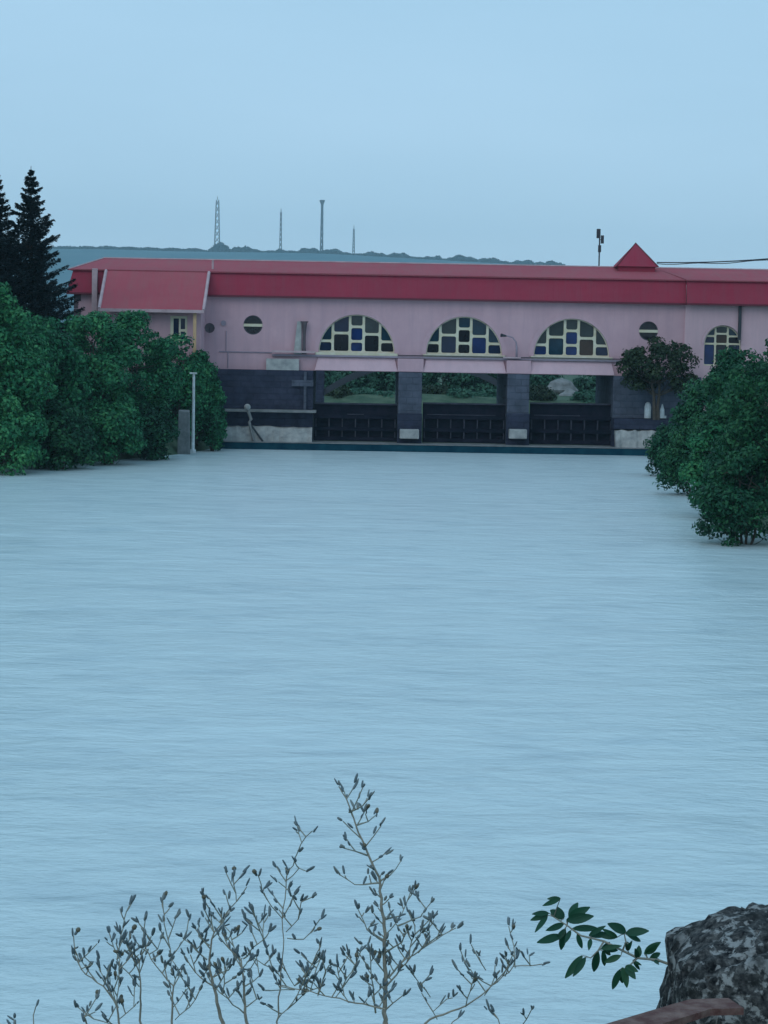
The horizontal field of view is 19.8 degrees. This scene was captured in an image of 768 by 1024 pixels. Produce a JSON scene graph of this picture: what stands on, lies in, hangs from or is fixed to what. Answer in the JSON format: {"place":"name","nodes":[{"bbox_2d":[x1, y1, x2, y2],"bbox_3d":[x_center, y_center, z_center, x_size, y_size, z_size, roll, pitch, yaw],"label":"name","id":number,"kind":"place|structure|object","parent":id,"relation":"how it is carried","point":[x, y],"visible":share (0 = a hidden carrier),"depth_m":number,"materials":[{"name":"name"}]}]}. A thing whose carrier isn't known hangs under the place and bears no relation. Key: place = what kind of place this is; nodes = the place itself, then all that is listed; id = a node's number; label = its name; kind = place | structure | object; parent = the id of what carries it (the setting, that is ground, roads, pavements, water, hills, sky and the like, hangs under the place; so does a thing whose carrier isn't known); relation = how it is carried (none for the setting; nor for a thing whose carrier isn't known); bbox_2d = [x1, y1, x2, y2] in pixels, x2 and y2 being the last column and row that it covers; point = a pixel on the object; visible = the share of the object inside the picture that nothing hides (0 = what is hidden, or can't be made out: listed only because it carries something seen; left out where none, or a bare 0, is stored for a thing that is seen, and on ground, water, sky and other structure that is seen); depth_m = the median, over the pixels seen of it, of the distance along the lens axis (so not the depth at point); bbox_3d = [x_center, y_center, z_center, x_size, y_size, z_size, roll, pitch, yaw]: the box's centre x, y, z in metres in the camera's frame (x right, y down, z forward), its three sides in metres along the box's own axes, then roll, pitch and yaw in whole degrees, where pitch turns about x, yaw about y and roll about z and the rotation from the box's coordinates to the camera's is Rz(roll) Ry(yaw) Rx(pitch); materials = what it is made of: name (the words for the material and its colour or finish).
{"place":"outdoors","nodes":[
{"label":"outdoors","id":0,"kind":"place"},
{"bbox_2d":[13,249,500,322],"bbox_3d":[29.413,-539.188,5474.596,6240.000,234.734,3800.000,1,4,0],"label":"hills","id":1,"kind":"structure","parent":0,"point":[72,257],"depth_m":5439.18,"materials":[{"name":"green plant"}]},
{"bbox_2d":[214,196,219,244],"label":"radio mast","id":2,"kind":"object","parent":1,"relation":"on","point":[215,234],"visible":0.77,"depth_m":5934.04,"materials":[{"name":"grey metal"}]},
{"bbox_2d":[279,212,281,248],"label":"radio mast","id":3,"kind":"object","parent":1,"relation":"on","point":[280,239],"visible":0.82,"depth_m":5936.89,"materials":[{"name":"grey metal"}]},
{"bbox_2d":[2,241,564,264],"bbox_3d":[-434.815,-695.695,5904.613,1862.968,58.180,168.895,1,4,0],"label":"ridge wood","id":4,"kind":"object","parent":1,"relation":"on","point":[220,246],"visible":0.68,"depth_m":5832.91,"materials":[{"name":"green plant"}]},
{"bbox_2d":[320,200,324,250],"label":"radio mast","id":5,"kind":"object","parent":1,"relation":"on","point":[321,223],"visible":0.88,"depth_m":5935.36,"materials":[{"name":"grey metal"}]},
{"bbox_2d":[352,229,354,253],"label":"radio mast","id":6,"kind":"object","parent":1,"relation":"on","point":[353,241],"visible":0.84,"depth_m":5938.87,"materials":[{"name":"grey metal"}]},
{"bbox_2d":[0,449,767,1023],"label":"river","id":7,"kind":"structure","parent":0,"point":[518,689],"depth_m":52.31,"materials":[{"name":"liquid"}]},
{"bbox_2d":[85,398,147,464],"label":"bank bush","id":8,"kind":"object","parent":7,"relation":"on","point":[116,423],"visible":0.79,"depth_m":153.88,"materials":[{"name":"green plant"}]},
{"bbox_2d":[133,400,180,459],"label":"bank bush","id":9,"kind":"object","parent":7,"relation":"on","point":[160,431],"visible":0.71,"depth_m":160.90,"materials":[{"name":"green plant"}]},
{"bbox_2d":[0,374,767,533],"bbox_3d":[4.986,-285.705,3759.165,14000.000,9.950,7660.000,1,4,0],"label":"ground","id":10,"kind":"structure","parent":0,"point":[357,398],"depth_m":244.14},
{"bbox_2d":[0,395,49,475],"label":"bank bush","id":11,"kind":"object","parent":10,"relation":"on","point":[26,449],"visible":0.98,"depth_m":142.17,"materials":[{"name":"green plant"}]},
{"bbox_2d":[0,175,56,399],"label":"spruce tree","id":12,"kind":"object","parent":10,"relation":"on","point":[7,239],"visible":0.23,"depth_m":167.63,"materials":[{"name":"green plant"}]},
{"bbox_2d":[0,281,58,439],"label":"willow tree","id":13,"kind":"object","parent":10,"relation":"on","point":[24,375],"visible":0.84,"depth_m":144.71,"materials":[{"name":"green plant"}]},
{"bbox_2d":[0,169,94,400],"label":"spruce tree","id":14,"kind":"object","parent":10,"relation":"on","point":[37,261],"visible":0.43,"depth_m":169.32,"materials":[{"name":"green plant"}]},
{"bbox_2d":[12,315,94,447],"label":"willow tree","id":15,"kind":"object","parent":10,"relation":"on","point":[57,341],"visible":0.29,"depth_m":151.36,"materials":[{"name":"green plant"}]},
{"bbox_2d":[18,399,101,470],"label":"bank bush","id":16,"kind":"object","parent":10,"relation":"on","point":[73,442],"visible":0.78,"depth_m":147.86,"materials":[{"name":"green plant"}]},
{"bbox_2d":[50,310,145,455],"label":"willow tree","id":17,"kind":"object","parent":10,"relation":"on","point":[104,328],"visible":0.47,"depth_m":156.50,"materials":[{"name":"green plant"}]},
{"bbox_2d":[94,310,185,450],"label":"willow tree","id":18,"kind":"object","parent":10,"relation":"on","point":[159,382],"visible":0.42,"depth_m":162.82,"materials":[{"name":"green plant"}]},
{"bbox_2d":[140,332,213,439],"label":"willow tree","id":19,"kind":"object","parent":10,"relation":"on","point":[201,399],"visible":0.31,"depth_m":173.59,"materials":[{"name":"green plant"}]},
{"bbox_2d":[177,410,189,453],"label":"concrete block","id":20,"kind":"structure","parent":10,"relation":"on","point":[183,443],"depth_m":170.34,"materials":[{"name":"grey concrete"}]},
{"bbox_2d":[190,372,196,452],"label":"lamp post","id":21,"kind":"object","parent":10,"relation":"on","point":[192,449],"visible":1,"depth_m":168.87,"materials":[{"name":"metal"}]},
{"bbox_2d":[165,349,228,445],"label":"willow tree","id":22,"kind":"object","parent":10,"relation":"on","point":[216,393],"visible":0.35,"depth_m":176.43,"materials":[{"name":"green plant"}]},
{"bbox_2d":[200,405,227,451],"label":"bank bush","id":23,"kind":"object","parent":10,"relation":"on","point":[214,429],"visible":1,"depth_m":175.02,"materials":[{"name":"green plant"}]},
{"bbox_2d":[324,371,337,387],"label":"riverside tree","id":24,"kind":"object","parent":10,"relation":"on","point":[328,379],"visible":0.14,"depth_m":272.90,"materials":[{"name":"green plant"}]},
{"bbox_2d":[324,385,353,397],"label":"riverside shrub","id":25,"kind":"object","parent":10,"relation":"on","point":[340,391],"visible":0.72,"depth_m":245.64,"materials":[{"name":"green plant"}]},
{"bbox_2d":[331,371,370,389],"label":"riverside tree","id":26,"kind":"object","parent":10,"relation":"on","point":[354,383],"visible":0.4,"depth_m":260.61,"materials":[{"name":"green plant"}]},
{"bbox_2d":[350,387,375,394],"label":"riverside shrub","id":27,"kind":"object","parent":10,"relation":"on","point":[366,390],"visible":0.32,"depth_m":247.99,"materials":[{"name":"green plant"}]},
{"bbox_2d":[362,372,395,391],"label":"riverside tree","id":28,"kind":"object","parent":10,"relation":"on","point":[382,381],"visible":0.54,"depth_m":260.45,"materials":[{"name":"green plant"}]},
{"bbox_2d":[370,391,394,396],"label":"riverside shrub","id":29,"kind":"object","parent":10,"relation":"on","point":[387,393],"visible":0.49,"depth_m":245.86,"materials":[{"name":"green plant"}]},
{"bbox_2d":[316,371,496,440],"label":"arched bridge","id":30,"kind":"structure","parent":10,"relation":"on","point":[321,391],"depth_m":223.59,"materials":[{"name":"grey metal"}]},
{"bbox_2d":[66,243,767,455],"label":"gatehouse","id":31,"kind":"object","parent":10,"relation":"on","point":[408,323],"visible":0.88,"depth_m":182.23,"materials":[{"name":"pink paint"}]},
{"bbox_2d":[205,323,214,332],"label":"satellite dish","id":32,"kind":"object","parent":31,"relation":"attached to","point":[209,327],"visible":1,"depth_m":181.20,"materials":[{"name":"grey metal"}]},
{"bbox_2d":[244,404,262,440],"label":"leaning prop","id":33,"kind":"object","parent":31,"relation":"on","point":[247,407],"visible":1,"depth_m":180.53,"materials":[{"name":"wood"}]},
{"bbox_2d":[244,315,262,334],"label":"round window","id":34,"kind":"structure","parent":31,"relation":"in","point":[253,324],"depth_m":182.37,"materials":[{"name":"grey glass"}]},
{"bbox_2d":[294,321,301,353],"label":"marker board","id":35,"kind":"object","parent":31,"relation":"on","point":[298,338],"visible":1,"depth_m":181.96,"materials":[{"name":"concrete"}]},
{"bbox_2d":[301,321,307,353],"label":"hoist post","id":36,"kind":"object","parent":31,"relation":"on","point":[304,325],"visible":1,"depth_m":181.74,"materials":[{"name":"grey metal"}]},
{"bbox_2d":[314,402,396,441],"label":"sluice gate","id":37,"kind":"structure","parent":31,"relation":"attached to","point":[355,421],"depth_m":183.86,"materials":[{"name":"metal"}]},
{"bbox_2d":[315,315,397,355],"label":"arched window","id":38,"kind":"structure","parent":31,"relation":"in","point":[362,335],"depth_m":182.77,"materials":[{"name":"glass"}]},
{"bbox_2d":[423,317,504,357],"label":"arched window","id":39,"kind":"structure","parent":31,"relation":"in","point":[458,336],"depth_m":182.90,"materials":[{"name":"glass"}]},
{"bbox_2d":[422,402,505,443],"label":"sluice gate","id":40,"kind":"structure","parent":31,"relation":"attached to","point":[464,422],"depth_m":183.97,"materials":[{"name":"metal"}]},
{"bbox_2d":[500,333,520,358],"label":"gooseneck lamp","id":41,"kind":"object","parent":31,"relation":"on","point":[504,335],"visible":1,"depth_m":181.94,"materials":[{"name":"grey metal"}]},
{"bbox_2d":[529,402,611,444],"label":"sluice gate","id":42,"kind":"structure","parent":31,"relation":"attached to","point":[572,423],"depth_m":184.09,"materials":[{"name":"metal"}]},
{"bbox_2d":[530,319,612,359],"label":"arched window","id":43,"kind":"structure","parent":31,"relation":"in","point":[566,338],"depth_m":183.03,"materials":[{"name":"glass"}]},
{"bbox_2d":[596,229,603,265],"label":"antenna mast","id":44,"kind":"object","parent":31,"relation":"on","point":[598,235],"visible":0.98,"depth_m":189.76,"materials":[{"name":"grey metal"}]},
{"bbox_2d":[644,402,650,417],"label":"stone marker","id":45,"kind":"object","parent":31,"relation":"on","point":[647,410],"visible":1,"depth_m":181.66,"materials":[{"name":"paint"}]},
{"bbox_2d":[639,321,657,339],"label":"round window","id":46,"kind":"structure","parent":31,"relation":"in","point":[648,329],"depth_m":182.81,"materials":[{"name":"grey glass"}]},
{"bbox_2d":[614,336,702,419],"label":"tree","id":47,"kind":"object","parent":31,"relation":"on","point":[634,359],"visible":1,"depth_m":179.32,"materials":[{"name":"green plant"}]},
{"bbox_2d":[660,404,665,417],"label":"stone marker","id":48,"kind":"object","parent":31,"relation":"on","point":[662,412],"visible":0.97,"depth_m":181.72,"materials":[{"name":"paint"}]},
{"bbox_2d":[657,258,767,264],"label":"overhead cable","id":49,"kind":"object","parent":31,"relation":"attached to","point":[733,261],"visible":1,"depth_m":176.44,"materials":[{"name":"grey metal"}]},
{"bbox_2d":[704,326,739,365],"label":"arched window","id":50,"kind":"structure","parent":31,"relation":"in","point":[719,337],"depth_m":182.99,"materials":[{"name":"glass"}]},
{"bbox_2d":[422,382,449,394],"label":"riverside shrub","id":51,"kind":"object","parent":10,"relation":"on","point":[435,389],"visible":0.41,"depth_m":247.69,"materials":[{"name":"green plant"}]},
{"bbox_2d":[422,372,464,388],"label":"riverside tree","id":52,"kind":"object","parent":10,"relation":"on","point":[428,377],"visible":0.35,"depth_m":266.01,"materials":[{"name":"green plant"}]},
{"bbox_2d":[445,387,475,397],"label":"riverside shrub","id":53,"kind":"object","parent":10,"relation":"on","point":[457,393],"visible":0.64,"depth_m":245.16,"materials":[{"name":"green plant"}]},
{"bbox_2d":[454,373,496,392],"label":"riverside tree","id":54,"kind":"object","parent":10,"relation":"on","point":[474,383],"visible":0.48,"depth_m":265.71,"materials":[{"name":"green plant"}]},
{"bbox_2d":[474,388,496,397],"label":"riverside shrub","id":55,"kind":"object","parent":10,"relation":"on","point":[492,393],"visible":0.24,"depth_m":248.23,"materials":[{"name":"green plant"}]},
{"bbox_2d":[529,384,557,400],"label":"riverside shrub","id":56,"kind":"object","parent":10,"relation":"on","point":[538,392],"visible":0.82,"depth_m":245.84,"materials":[{"name":"green plant"}]},
{"bbox_2d":[529,374,564,389],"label":"riverside tree","id":57,"kind":"object","parent":10,"relation":"on","point":[539,379],"visible":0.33,"depth_m":268.05,"materials":[{"name":"green plant"}]},
{"bbox_2d":[547,378,578,394],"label":"boulder","id":58,"kind":"object","parent":10,"relation":"on","point":[560,385],"visible":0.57,"depth_m":260.78,"materials":[{"name":"stone"}]},
{"bbox_2d":[559,389,574,395],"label":"boulder","id":59,"kind":"object","parent":10,"relation":"on","point":[568,392],"visible":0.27,"depth_m":257.15,"materials":[{"name":"stone"}]},
{"bbox_2d":[567,389,594,402],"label":"riverside shrub","id":60,"kind":"object","parent":10,"relation":"on","point":[585,396],"visible":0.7,"depth_m":245.93,"materials":[{"name":"green plant"}]},
{"bbox_2d":[573,375,595,391],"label":"riverside tree","id":61,"kind":"object","parent":10,"relation":"on","point":[580,383],"visible":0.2,"depth_m":271.49,"materials":[{"name":"green plant"}]},
{"bbox_2d":[643,423,675,475],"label":"bank bush","id":62,"kind":"object","parent":10,"relation":"on","point":[659,439],"visible":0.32,"depth_m":152.47,"materials":[{"name":"green plant"}]},
{"bbox_2d":[651,427,704,494],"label":"bank bush","id":63,"kind":"object","parent":10,"relation":"on","point":[669,464],"visible":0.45,"depth_m":133.40,"materials":[{"name":"green plant"}]},
{"bbox_2d":[664,368,720,464],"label":"alder tree","id":64,"kind":"object","parent":10,"relation":"on","point":[688,413],"visible":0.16,"depth_m":133.13,"materials":[{"name":"green plant"}]},
{"bbox_2d":[672,421,756,516],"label":"bank bush","id":65,"kind":"object","parent":10,"relation":"on","point":[698,443],"visible":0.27,"depth_m":115.79,"materials":[{"name":"green plant"}]},
{"bbox_2d":[689,345,767,490],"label":"alder tree","id":66,"kind":"object","parent":10,"relation":"on","point":[713,387],"visible":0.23,"depth_m":117.46,"materials":[{"name":"green plant"}]},
{"bbox_2d":[690,444,767,546],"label":"bank bush","id":67,"kind":"object","parent":10,"relation":"on","point":[716,503],"visible":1,"depth_m":100.57,"materials":[{"name":"green plant"}]},
{"bbox_2d":[699,338,767,494],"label":"alder tree","id":68,"kind":"object","parent":10,"relation":"on","point":[751,386],"visible":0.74,"depth_m":102.73,"materials":[{"name":"green plant"}]},
{"bbox_2d":[0,0,767,268],"label":"sky","id":69,"kind":"structure","parent":0,"point":[505,130],"materials":[{"name":"blue"}]},
{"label":"near bank","id":70,"kind":"structure","parent":0,"visible":0},
{"bbox_2d":[6,989,102,1023],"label":"dry weed","id":71,"kind":"object","parent":70,"relation":"on","point":[97,995],"visible":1,"depth_m":5.07,"materials":[{"name":"grey plant"}]},
{"bbox_2d":[71,925,139,1023],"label":"dry weed","id":72,"kind":"object","parent":70,"relation":"on","point":[119,1000],"visible":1,"depth_m":5.12,"materials":[{"name":"grey plant"}]},
{"bbox_2d":[113,894,155,1023],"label":"dry weed","id":73,"kind":"object","parent":70,"relation":"on","point":[129,945],"visible":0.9,"depth_m":5.20,"materials":[{"name":"plant"}]},
{"bbox_2d":[137,891,205,1023],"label":"dry weed","id":74,"kind":"object","parent":70,"relation":"on","point":[170,954],"visible":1,"depth_m":5.10,"materials":[{"name":"plant"}]},
{"bbox_2d":[175,865,249,1023],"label":"dry weed","id":75,"kind":"object","parent":70,"relation":"on","point":[204,966],"visible":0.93,"depth_m":5.20,"materials":[{"name":"plant"}]},
{"bbox_2d":[209,902,276,1023],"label":"dry weed","id":76,"kind":"object","parent":70,"relation":"on","point":[234,950],"visible":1,"depth_m":5.04,"materials":[{"name":"plant"}]},
{"bbox_2d":[239,815,326,1023],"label":"dry weed","id":77,"kind":"object","parent":70,"relation":"on","point":[269,883],"visible":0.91,"depth_m":5.14,"materials":[{"name":"plant"}]},
{"bbox_2d":[273,937,396,1023],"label":"dry weed","id":78,"kind":"object","parent":70,"relation":"on","point":[305,981],"visible":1,"depth_m":5.00,"materials":[{"name":"grey plant"}]},
{"bbox_2d":[333,773,463,1023],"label":"dry weed","id":79,"kind":"object","parent":70,"relation":"on","point":[383,952],"visible":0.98,"depth_m":5.08,"materials":[{"name":"plant"}]},
{"bbox_2d":[405,917,549,1023],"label":"dry weed","id":80,"kind":"object","parent":70,"relation":"on","point":[517,951],"visible":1,"depth_m":5.20,"materials":[{"name":"grey plant"}]},
{"bbox_2d":[451,999,534,1023],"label":"dry weed","id":81,"kind":"object","parent":70,"relation":"on","point":[492,1010],"visible":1,"depth_m":5.11,"materials":[{"name":"grey plant"}]},
{"bbox_2d":[656,902,767,1023],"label":"rock","id":82,"kind":"object","parent":70,"relation":"on","point":[723,953],"visible":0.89,"depth_m":4.06,"materials":[{"name":"grey stone"}]},
{"bbox_2d":[530,896,667,988],"bbox_3d":[0.446,0.831,4.230,0.332,0.185,0.066,1,4,0],"label":"leafy sprig","id":83,"kind":"object","parent":82,"relation":"attached to","point":[576,915],"visible":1,"depth_m":4.22,"materials":[{"name":"green plant"}]},
{"bbox_2d":[607,998,743,1023],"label":"rusty rail","id":84,"kind":"object","parent":82,"relation":"attached to","point":[686,1011],"visible":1,"depth_m":3.74,"materials":[{"name":"brown metal"}]}
]}

